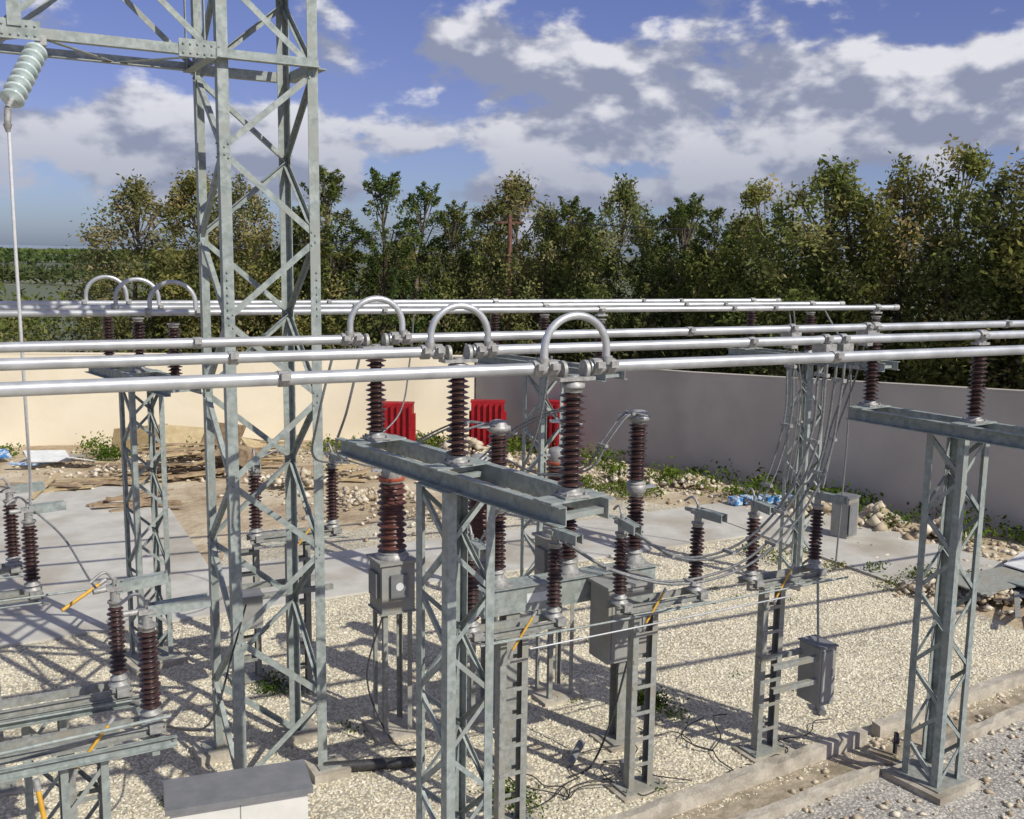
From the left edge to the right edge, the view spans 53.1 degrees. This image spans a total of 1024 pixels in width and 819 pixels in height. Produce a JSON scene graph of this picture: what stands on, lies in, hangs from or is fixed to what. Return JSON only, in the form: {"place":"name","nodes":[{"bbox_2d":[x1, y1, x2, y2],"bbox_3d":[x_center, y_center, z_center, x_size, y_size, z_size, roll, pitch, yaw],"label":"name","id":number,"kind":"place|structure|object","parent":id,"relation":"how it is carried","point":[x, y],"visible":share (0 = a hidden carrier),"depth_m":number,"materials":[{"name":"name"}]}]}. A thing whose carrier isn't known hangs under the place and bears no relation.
{"place":"outdoors","nodes":[
{"label":"outdoors","id":0,"kind":"place"},
{"bbox_2d":[0,483,207,590],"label":"concrete pavement","id":1,"kind":"structure","parent":0,"point":[95,538],"depth_m":24.52,"materials":[{"name":"grey concrete"}]},
{"bbox_2d":[0,507,748,647],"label":"concrete road","id":2,"kind":"structure","parent":0,"point":[346,573],"depth_m":22.05,"materials":[{"name":"grey concrete"}]},
{"bbox_2d":[0,248,1023,629],"bbox_3d":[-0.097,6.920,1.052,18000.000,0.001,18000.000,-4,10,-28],"label":"ground","id":3,"kind":"structure","parent":0,"point":[190,514],"depth_m":30.56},
{"bbox_2d":[0,449,95,464],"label":"polythene debris","id":4,"kind":"object","parent":3,"relation":"on","point":[45,456],"visible":0.94,"depth_m":33.02,"materials":[{"name":"white plastic"}]},
{"bbox_2d":[0,272,219,352],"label":"shrub hedge","id":5,"kind":"object","parent":3,"relation":"on","point":[52,336],"visible":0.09,"depth_m":44.15,"materials":[{"name":"green plant"}]},
{"bbox_2d":[5,465,240,498],"bbox_3d":[-11.405,2.106,30.690,6.745,0.335,2.408,-4,10,-28],"label":"timber pile","id":6,"kind":"object","parent":3,"relation":"on","point":[172,475],"visible":0.71,"depth_m":30.44,"materials":[{"name":"brown wood"}]},
{"bbox_2d":[39,168,217,352],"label":"eucalyptus tree","id":7,"kind":"object","parent":3,"relation":"on","point":[137,195],"visible":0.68,"depth_m":43.05,"materials":[{"name":"green plant"}]},
{"bbox_2d":[0,258,264,284],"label":"distant trees","id":8,"kind":"object","parent":3,"relation":"on","point":[7,273],"visible":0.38,"depth_m":197.36,"materials":[{"name":"green plant"}]},
{"bbox_2d":[86,488,183,512],"bbox_3d":[-10.435,2.542,28.272,2.457,0.338,2.516,-4,10,-28],"label":"timber pile","id":9,"kind":"object","parent":3,"relation":"on","point":[143,502],"visible":0.64,"depth_m":27.91,"materials":[{"name":"brown wood"}]},
{"bbox_2d":[104,167,277,352],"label":"eucalyptus tree","id":10,"kind":"object","parent":3,"relation":"on","point":[187,185],"visible":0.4,"depth_m":44.24,"materials":[{"name":"green plant"}]},
{"bbox_2d":[94,422,310,483],"bbox_3d":[-10.178,1.046,33.863,6.864,1.497,5.378,-7,11,-41],"label":"timber pile","id":11,"kind":"object","parent":3,"relation":"on","point":[176,437],"visible":0.57,"depth_m":33.71,"materials":[{"name":"brown wood"}]},
{"bbox_2d":[0,276,425,341],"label":"distant trees","id":12,"kind":"object","parent":3,"relation":"on","point":[48,322],"visible":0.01,"depth_m":74.90,"materials":[{"name":"green plant"}]},
{"bbox_2d":[0,248,448,262],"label":"distant trees","id":13,"kind":"object","parent":3,"relation":"on","point":[5,257],"visible":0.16,"depth_m":469.60,"materials":[{"name":"green plant"}]},
{"bbox_2d":[0,352,474,445],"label":"boundary wall","id":14,"kind":"structure","parent":3,"relation":"on","point":[58,419],"depth_m":37.48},
{"bbox_2d":[186,173,294,352],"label":"eucalyptus tree","id":15,"kind":"object","parent":3,"relation":"on","point":[249,212],"visible":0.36,"depth_m":44.66,"materials":[{"name":"green plant"}]},
{"bbox_2d":[65,455,441,547],"bbox_3d":[-6.263,2.173,29.904,15.196,0.787,6.139,6,10,29],"label":"rubble pile","id":16,"kind":"object","parent":3,"relation":"on","point":[359,495],"visible":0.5,"depth_m":29.86,"materials":[{"name":"stone"}]},
{"bbox_2d":[252,206,328,350],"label":"cypress tree","id":17,"kind":"object","parent":3,"relation":"on","point":[296,250],"visible":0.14,"depth_m":44.89,"materials":[{"name":"green plant"}]},
{"bbox_2d":[249,206,369,350],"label":"eucalyptus tree","id":18,"kind":"object","parent":3,"relation":"on","point":[303,326],"visible":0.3,"depth_m":44.41,"materials":[{"name":"green plant"}]},
{"bbox_2d":[275,165,393,348],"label":"cypress tree","id":19,"kind":"object","parent":3,"relation":"on","point":[332,192],"visible":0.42,"depth_m":44.42,"materials":[{"name":"green plant"}]},
{"bbox_2d":[324,166,441,346],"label":"cypress tree","id":20,"kind":"object","parent":3,"relation":"on","point":[380,186],"visible":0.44,"depth_m":44.34,"materials":[{"name":"green plant"}]},
{"bbox_2d":[382,401,415,440],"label":"radiator bank","id":21,"kind":"structure","parent":3,"relation":"on","point":[403,424],"depth_m":35.04,"materials":[{"name":"red paint"}]},
{"bbox_2d":[362,181,456,347],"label":"cypress tree","id":22,"kind":"object","parent":3,"relation":"on","point":[428,198],"visible":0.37,"depth_m":45.45,"materials":[{"name":"green plant"}]},
{"bbox_2d":[393,199,486,398],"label":"cypress tree","id":23,"kind":"object","parent":3,"relation":"on","point":[455,214],"visible":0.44,"depth_m":45.03,"materials":[{"name":"green plant"}]},
{"bbox_2d":[221,500,674,565],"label":"gravel yard","id":24,"kind":"structure","parent":3,"relation":"on","point":[355,540],"depth_m":25.54,"materials":[{"name":"stone"}]},
{"bbox_2d":[425,196,531,378],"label":"eucalyptus tree","id":25,"kind":"object","parent":3,"relation":"on","point":[486,242],"visible":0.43,"depth_m":44.38,"materials":[{"name":"green plant"}]},
{"bbox_2d":[362,436,603,472],"bbox_3d":[-1.522,1.414,34.167,9.168,1.106,4.380,2,9,11],"label":"rubble pile","id":26,"kind":"object","parent":3,"relation":"on","point":[475,445],"visible":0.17,"depth_m":34.02,"materials":[{"name":"stone"}]},
{"bbox_2d":[469,399,506,446],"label":"radiator bank","id":27,"kind":"structure","parent":3,"relation":"on","point":[485,410],"depth_m":35.78,"materials":[{"name":"red paint"}]},
{"bbox_2d":[438,169,577,364],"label":"eucalyptus tree","id":28,"kind":"object","parent":3,"relation":"on","point":[517,195],"visible":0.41,"depth_m":44.16,"materials":[{"name":"green plant"}]},
{"bbox_2d":[496,215,523,343],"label":"utility pole","id":29,"kind":"object","parent":3,"relation":"on","point":[509,239],"visible":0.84,"depth_m":43.01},
{"bbox_2d":[100,216,1015,244],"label":"overhead wires","id":30,"kind":"object","parent":29,"relation":"attached to","point":[390,237],"visible":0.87,"depth_m":40.61,"materials":[{"name":"black metal"}]},
{"bbox_2d":[0,445,1022,589],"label":"scattered rubble","id":31,"kind":"object","parent":3,"relation":"on","point":[969,543],"visible":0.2,"depth_m":30.48,"materials":[{"name":"stone"}]},
{"bbox_2d":[0,537,1023,818],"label":"gravel yard","id":32,"kind":"structure","parent":3,"relation":"on","point":[402,795],"depth_m":16.49,"materials":[{"name":"beige gravel"}]},
{"bbox_2d":[0,477,44,741],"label":"disconnector switch","id":33,"kind":"object","parent":32,"relation":"on","point":[13,566],"visible":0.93,"depth_m":14.15,"materials":[{"name":"metal"}]},
{"bbox_2d":[0,496,65,797],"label":"disconnector switch","id":34,"kind":"object","parent":32,"relation":"on","point":[31,588],"visible":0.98,"depth_m":13.11,"materials":[{"name":"metal"}]},
{"bbox_2d":[0,588,177,818],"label":"switch frame","id":35,"kind":"object","parent":32,"relation":"on","point":[63,765],"visible":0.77,"depth_m":9.75,"materials":[{"name":"metal"}]},
{"bbox_2d":[0,571,167,724],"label":"disconnector switch","id":36,"kind":"object","parent":35,"relation":"on","point":[118,686],"visible":0.98,"depth_m":10.63,"materials":[{"name":"metal"}]},
{"bbox_2d":[0,593,210,818],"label":"disconnector switch","id":37,"kind":"object","parent":32,"relation":"on","point":[149,673],"visible":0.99,"depth_m":9.81,"materials":[{"name":"metal"}]},
{"bbox_2d":[84,316,202,674],"bbox_3d":[-6.146,1.421,17.161,0.900,5.904,3.832,-6,11,-39],"label":"busbar support","id":38,"kind":"object","parent":32,"relation":"on","point":[169,655],"visible":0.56,"depth_m":17.16,"materials":[{"name":"metal"}]},
{"bbox_2d":[0,275,780,304],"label":"busbar tube","id":39,"kind":"object","parent":38,"relation":"on","point":[126,301],"visible":0.71,"depth_m":19.47,"materials":[{"name":"metal"}]},
{"bbox_2d":[0,277,844,309],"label":"busbar tube","id":40,"kind":"object","parent":38,"relation":"on","point":[114,305],"visible":0.73,"depth_m":18.12,"materials":[{"name":"metal"}]},
{"bbox_2d":[0,0,350,785],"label":"gantry tower","id":41,"kind":"structure","parent":32,"relation":"on","point":[206,56],"depth_m":13.12,"materials":[{"name":"metal"}]},
{"bbox_2d":[0,35,47,107],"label":"insulator string","id":42,"kind":"object","parent":41,"relation":"attached to","point":[22,77],"visible":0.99,"depth_m":10.71,"materials":[{"name":"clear glass"}]},
{"bbox_2d":[3,107,31,505],"bbox_3d":[-5.629,-0.922,11.740,0.090,4.664,2.210,-3,10,-25],"label":"downlead conductor","id":43,"kind":"object","parent":42,"relation":"attached to","point":[7,124],"visible":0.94,"depth_m":10.85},
{"bbox_2d":[163,759,312,818],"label":"equipment cabinet","id":44,"kind":"object","parent":32,"relation":"on","point":[281,790],"visible":1,"depth_m":10.57,"materials":[{"name":"grey metal"}]},
{"bbox_2d":[226,545,332,683],"bbox_3d":[-3.791,3.270,16.462,1.600,2.415,1.175,-4,10,-28],"label":"control box","id":45,"kind":"object","parent":32,"relation":"on","point":[253,596],"visible":0.45,"depth_m":16.37,"materials":[{"name":"metal"}]},
{"bbox_2d":[246,443,348,697],"bbox_3d":[-3.358,2.575,16.198,1.549,4.019,0.709,-4,10,-28],"label":"disconnector switch","id":46,"kind":"object","parent":32,"relation":"on","point":[256,537],"visible":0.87,"depth_m":16.27,"materials":[{"name":"metal"}]},
{"bbox_2d":[362,469,415,744],"bbox_3d":[-1.738,2.760,14.860,0.700,4.090,0.700,-4,10,-28],"label":"current transformer","id":47,"kind":"object","parent":32,"relation":"on","point":[391,571],"visible":0.98,"depth_m":14.66,"materials":[{"name":"grey metal"}]},
{"bbox_2d":[335,359,615,818],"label":"busbar support","id":48,"kind":"object","parent":32,"relation":"on","point":[460,487],"visible":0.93,"depth_m":9.91,"materials":[{"name":"metal"}]},
{"bbox_2d":[0,311,1023,396],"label":"busbar tube","id":49,"kind":"object","parent":48,"relation":"on","point":[555,369],"visible":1,"depth_m":8.20,"materials":[{"name":"metal"}]},
{"bbox_2d":[0,302,1023,370],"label":"busbar tube","id":50,"kind":"object","parent":48,"relation":"on","point":[430,348],"visible":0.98,"depth_m":9.63,"materials":[{"name":"metal"}]},
{"bbox_2d":[0,295,1023,352],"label":"busbar tube","id":51,"kind":"object","parent":48,"relation":"on","point":[349,336],"visible":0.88,"depth_m":11.04,"materials":[{"name":"metal"}]},
{"bbox_2d":[780,322,876,352],"bbox_3d":[3.891,-0.890,12.946,1.099,0.318,2.891,5,10,25],"label":"bus clamp","id":52,"kind":"object","parent":51,"relation":"attached to","point":[827,345],"visible":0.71,"depth_m":11.71,"materials":[{"name":"silver metal"}]},
{"bbox_2d":[561,362,846,585],"bbox_3d":[2.219,0.652,12.104,3.244,2.869,0.398,1,9,0],"label":"dropper conductor","id":53,"kind":"object","parent":52,"relation":"attached to","point":[823,473],"visible":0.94,"depth_m":12.20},
{"bbox_2d":[635,363,829,560],"bbox_3d":[2.558,0.533,12.262,2.273,2.671,0.317,3,9,17],"label":"dropper conductor","id":54,"kind":"object","parent":52,"relation":"attached to","point":[809,440],"visible":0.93,"depth_m":12.17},
{"bbox_2d":[756,348,796,500],"bbox_3d":[3.558,0.119,13.704,0.235,2.257,0.477,-12,15,-55],"label":"dropper conductor","id":55,"kind":"object","parent":52,"relation":"attached to","point":[783,424],"visible":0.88,"depth_m":13.70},
{"bbox_2d":[817,343,864,487],"bbox_3d":[4.622,0.010,14.334,0.578,2.209,0.336,4,9,21],"label":"dropper conductor","id":56,"kind":"object","parent":52,"relation":"hanging from","point":[853,366],"visible":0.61,"depth_m":14.41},
{"bbox_2d":[467,453,504,723],"bbox_3d":[-0.501,2.679,15.509,0.700,4.090,0.700,-4,10,-28],"label":"current transformer","id":57,"kind":"object","parent":32,"relation":"on","point":[477,523],"visible":0.24,"depth_m":15.39,"materials":[{"name":"grey metal"}]},
{"bbox_2d":[166,604,831,810],"bbox_3d":[0.098,3.756,13.886,9.849,2.418,3.321,-4,10,-28],"label":"loose cable","id":58,"kind":"object","parent":32,"relation":"on","point":[397,746],"visible":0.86,"depth_m":14.04,"materials":[{"name":"black rubber"}]},
{"bbox_2d":[467,524,582,818],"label":"disconnector switch","id":59,"kind":"object","parent":32,"relation":"on","point":[504,630],"visible":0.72,"depth_m":12.38,"materials":[{"name":"metal"}]},
{"bbox_2d":[473,313,626,623],"bbox_3d":[0.575,1.125,19.730,0.900,5.904,3.832,-6,11,-39],"label":"busbar support","id":60,"kind":"object","parent":32,"relation":"on","point":[543,442],"visible":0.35,"depth_m":19.57,"materials":[{"name":"metal"}]},
{"bbox_2d":[0,280,899,316],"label":"busbar tube","id":61,"kind":"object","parent":60,"relation":"on","point":[600,310],"visible":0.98,"depth_m":16.83,"materials":[{"name":"metal"}]},
{"bbox_2d":[528,446,583,707],"bbox_3d":[0.692,2.600,16.136,0.700,4.090,0.700,-4,10,-28],"label":"current transformer","id":62,"kind":"object","parent":32,"relation":"on","point":[545,695],"visible":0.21,"depth_m":16.13,"materials":[{"name":"grey metal"}]},
{"bbox_2d":[476,409,658,779],"bbox_3d":[0.852,2.525,13.981,2.810,4.910,0.990,-4,10,-28],"label":"circuit breaker","id":63,"kind":"object","parent":32,"relation":"on","point":[515,597],"visible":0.56,"depth_m":13.96,"materials":[{"name":"metal"}]},
{"bbox_2d":[505,410,647,476],"bbox_3d":[0.756,0.460,14.443,2.252,1.002,0.615,5,9,24],"label":"dropper conductor","id":64,"kind":"object","parent":63,"relation":"attached to","point":[605,445],"visible":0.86,"depth_m":14.04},
{"bbox_2d":[324,705,825,779],"bbox_3d":[1.371,4.796,14.339,7.788,0.257,1.496,-2,9,-17],"label":"conduit pipe","id":65,"kind":"object","parent":32,"relation":"on","point":[382,763],"visible":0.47,"depth_m":13.94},
{"bbox_2d":[604,496,727,803],"bbox_3d":[1.968,3.132,13.354,1.519,3.919,0.709,-4,10,-28],"label":"disconnector switch","id":66,"kind":"object","parent":32,"relation":"on","point":[629,787],"visible":0.94,"depth_m":13.37,"materials":[{"name":"metal"}]},
{"bbox_2d":[637,686,705,724],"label":"weeds","id":67,"kind":"object","parent":32,"relation":"on","point":[640,699],"visible":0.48,"depth_m":15.93,"materials":[{"name":"green plant"}]},
{"bbox_2d":[601,726,867,818],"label":"trench kerb","id":68,"kind":"structure","parent":32,"relation":"on","point":[714,789],"depth_m":13.61,"materials":[{"name":"concrete"}]},
{"bbox_2d":[732,480,847,762],"bbox_3d":[3.871,2.999,14.410,1.479,3.919,0.709,-4,10,-28],"label":"disconnector switch","id":69,"kind":"object","parent":32,"relation":"on","point":[757,748],"visible":0.89,"depth_m":14.44,"materials":[{"name":"metal"}]},
{"bbox_2d":[480,576,848,649],"bbox_3d":[2.244,2.609,13.184,5.901,0.124,0.134,-4,10,-29],"label":"drive rod","id":70,"kind":"object","parent":69,"relation":"attached to","point":[580,627],"visible":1,"depth_m":12.96,"materials":[{"name":"metal"}]},
{"bbox_2d":[756,581,838,706],"bbox_3d":[4.026,3.313,14.424,1.120,1.777,0.465,-4,10,-28],"label":"drive cabinet","id":71,"kind":"object","parent":69,"relation":"attached to","point":[815,662],"visible":1,"depth_m":14.49,"materials":[{"name":"metal"}]},
{"bbox_2d":[731,766,879,818],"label":"trench kerb","id":72,"kind":"structure","parent":32,"relation":"on","point":[844,782],"depth_m":13.31,"materials":[{"name":"concrete"}]},
{"bbox_2d":[727,311,899,591],"bbox_3d":[6.214,0.876,21.887,0.900,5.904,3.832,-6,11,-39],"label":"busbar support","id":73,"kind":"object","parent":32,"relation":"on","point":[798,530],"visible":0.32,"depth_m":21.85,"materials":[{"name":"metal"}]},
{"bbox_2d":[830,492,860,538],"bbox_3d":[8.423,2.683,25.888,0.528,1.050,0.600,9,12,44],"label":"junction cabinet","id":74,"kind":"object","parent":73,"relation":"attached to","point":[849,522],"visible":0.74,"depth_m":25.69,"materials":[{"name":"grey metal"}]},
{"bbox_2d":[871,667,1023,738],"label":"trench kerb","id":75,"kind":"structure","parent":32,"relation":"on","point":[881,728],"depth_m":16.20,"materials":[{"name":"concrete"}]},
{"bbox_2d":[894,577,1022,615],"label":"rubble pile","id":76,"kind":"object","parent":32,"relation":"on","point":[929,586],"visible":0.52,"depth_m":21.06,"materials":[{"name":"stone"}]},
{"bbox_2d":[945,703,1023,748],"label":"trench kerb","id":77,"kind":"structure","parent":32,"relation":"on","point":[1007,717],"depth_m":15.36,"materials":[{"name":"concrete"}]},
{"bbox_2d":[957,551,1023,618],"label":"metal sheet","id":78,"kind":"object","parent":32,"relation":"on","point":[1008,575],"visible":0.83,"depth_m":21.43,"materials":[{"name":"grey metal"}]},
{"bbox_2d":[0,430,1023,544],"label":"weeds","id":79,"kind":"object","parent":3,"relation":"on","point":[513,443],"visible":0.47,"depth_m":31.68,"materials":[{"name":"green plant"}]},
{"bbox_2d":[487,200,596,362],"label":"eucalyptus tree","id":80,"kind":"object","parent":3,"relation":"on","point":[549,240],"visible":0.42,"depth_m":42.43,"materials":[{"name":"green plant"}]},
{"bbox_2d":[536,195,632,362],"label":"cypress tree","id":81,"kind":"object","parent":3,"relation":"on","point":[569,210],"visible":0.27,"depth_m":41.67,"materials":[{"name":"green plant"}]},
{"bbox_2d":[178,250,1023,396],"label":"shrub hedge","id":82,"kind":"object","parent":3,"relation":"on","point":[455,352],"visible":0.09,"depth_m":41.55,"materials":[{"name":"green plant"}]},
{"bbox_2d":[548,167,677,361],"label":"eucalyptus tree","id":83,"kind":"object","parent":3,"relation":"on","point":[625,193],"visible":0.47,"depth_m":40.28,"materials":[{"name":"green plant"}]},
{"bbox_2d":[610,214,692,370],"bbox_3d":[5.531,-3.284,40.325,3.851,8.729,4.374,9,12,44],"label":"cypress tree","id":84,"kind":"object","parent":3,"relation":"on","point":[654,288],"visible":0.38,"depth_m":39.52,"materials":[{"name":"green plant"}]},
{"bbox_2d":[628,206,708,349],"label":"cypress tree","id":85,"kind":"object","parent":3,"relation":"on","point":[702,222],"visible":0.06,"depth_m":42.91,"materials":[{"name":"green plant"}]},
{"bbox_2d":[625,192,728,370],"bbox_3d":[6.190,-3.508,39.403,4.833,9.573,4.515,3,9,15],"label":"cypress tree","id":86,"kind":"object","parent":3,"relation":"on","point":[683,211],"visible":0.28,"depth_m":39.28,"materials":[{"name":"green plant"}]},
{"bbox_2d":[652,206,763,374],"bbox_3d":[7.526,-3.052,38.312,4.709,8.932,5.044,-3,9,-22],"label":"cypress tree","id":87,"kind":"object","parent":3,"relation":"on","point":[716,213],"visible":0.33,"depth_m":37.89,"materials":[{"name":"green plant"}]},
{"bbox_2d":[656,208,798,369],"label":"eucalyptus tree","id":88,"kind":"object","parent":3,"relation":"on","point":[758,247],"visible":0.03,"depth_m":41.04,"materials":[{"name":"green plant"}]},
{"bbox_2d":[476,362,1023,538],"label":"boundary wall","id":89,"kind":"structure","parent":3,"relation":"on","point":[700,419],"depth_m":31.14,"materials":[{"name":"grey concrete"}]},
{"bbox_2d":[673,172,845,377],"bbox_3d":[9.398,-3.606,37.794,6.536,10.160,6.509,-4,10,-31],"label":"eucalyptus tree","id":90,"kind":"object","parent":3,"relation":"on","point":[753,195],"visible":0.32,"depth_m":36.81,"materials":[{"name":"green plant"}]},
{"bbox_2d":[588,468,973,543],"bbox_3d":[7.230,2.406,29.501,11.807,0.784,3.495,7,11,35],"label":"rubble pile","id":91,"kind":"object","parent":3,"relation":"on","point":[878,523],"visible":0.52,"depth_m":27.17,"materials":[{"name":"stone"}]},
{"bbox_2d":[696,148,929,378],"bbox_3d":[10.293,-3.551,35.613,8.263,10.735,6.664,4,9,21],"label":"eucalyptus tree","id":92,"kind":"object","parent":3,"relation":"on","point":[840,184],"visible":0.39,"depth_m":34.18,"materials":[{"name":"green plant"}]},
{"bbox_2d":[758,182,944,382],"bbox_3d":[11.795,-2.920,35.203,5.870,9.647,6.185,-2,9,-18],"label":"eucalyptus tree","id":93,"kind":"object","parent":3,"relation":"on","point":[809,280],"visible":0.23,"depth_m":34.12,"materials":[{"name":"green plant"}]},
{"bbox_2d":[735,542,981,594],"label":"weeds","id":94,"kind":"object","parent":3,"relation":"on","point":[913,573],"visible":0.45,"depth_m":22.96,"materials":[{"name":"green plant"}]},
{"bbox_2d":[800,151,978,383],"bbox_3d":[12.640,-3.154,33.608,6.251,10.617,5.570,8,11,38],"label":"eucalyptus tree","id":95,"kind":"object","parent":3,"relation":"on","point":[896,191],"visible":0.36,"depth_m":32.72,"materials":[{"name":"green plant"}]},
{"bbox_2d":[840,131,1023,389],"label":"eucalyptus tree","id":96,"kind":"object","parent":3,"relation":"on","point":[974,165],"visible":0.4,"depth_m":31.59,"materials":[{"name":"green plant"}]},
{"bbox_2d":[885,160,1023,388],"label":"eucalyptus tree","id":97,"kind":"object","parent":3,"relation":"on","point":[998,186],"visible":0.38,"depth_m":30.62,"materials":[{"name":"green plant"}]},
{"bbox_2d":[902,146,1023,389],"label":"eucalyptus tree","id":98,"kind":"object","parent":3,"relation":"on","point":[1018,232],"visible":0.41,"depth_m":29.49,"materials":[{"name":"green plant"}]},
{"bbox_2d":[0,0,1023,257],"label":"sky","id":99,"kind":"structure","parent":0,"point":[708,98],"materials":[{"name":"blue"}]},
{"bbox_2d":[578,473,663,499],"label":"weeds","id":100,"kind":"object","parent":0,"point":[600,486],"visible":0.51,"depth_m":30.59,"materials":[{"name":"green plant"}]},
{"bbox_2d":[668,686,1023,818],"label":"trench floor","id":101,"kind":"structure","parent":0,"point":[770,794],"depth_m":14.16,"materials":[{"name":"grey concrete"}]},
{"bbox_2d":[689,502,1004,597],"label":"concrete pavement","id":102,"kind":"structure","parent":0,"point":[851,550],"depth_m":24.91,"materials":[{"name":"grey concrete"}]},
{"bbox_2d":[777,719,1023,818],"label":"gravel path","id":103,"kind":"structure","parent":0,"point":[978,808],"depth_m":13.51,"materials":[{"name":"grey gravel"}]},
{"bbox_2d":[776,692,1023,818],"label":"roadside rubble","id":104,"kind":"object","parent":103,"relation":"on","point":[986,780],"visible":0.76,"depth_m":13.88,"materials":[{"name":"stone"}]},
{"bbox_2d":[845,343,1023,805],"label":"busbar support","id":105,"kind":"object","parent":103,"relation":"on","point":[927,773],"visible":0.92,"depth_m":13.43,"materials":[{"name":"metal"}]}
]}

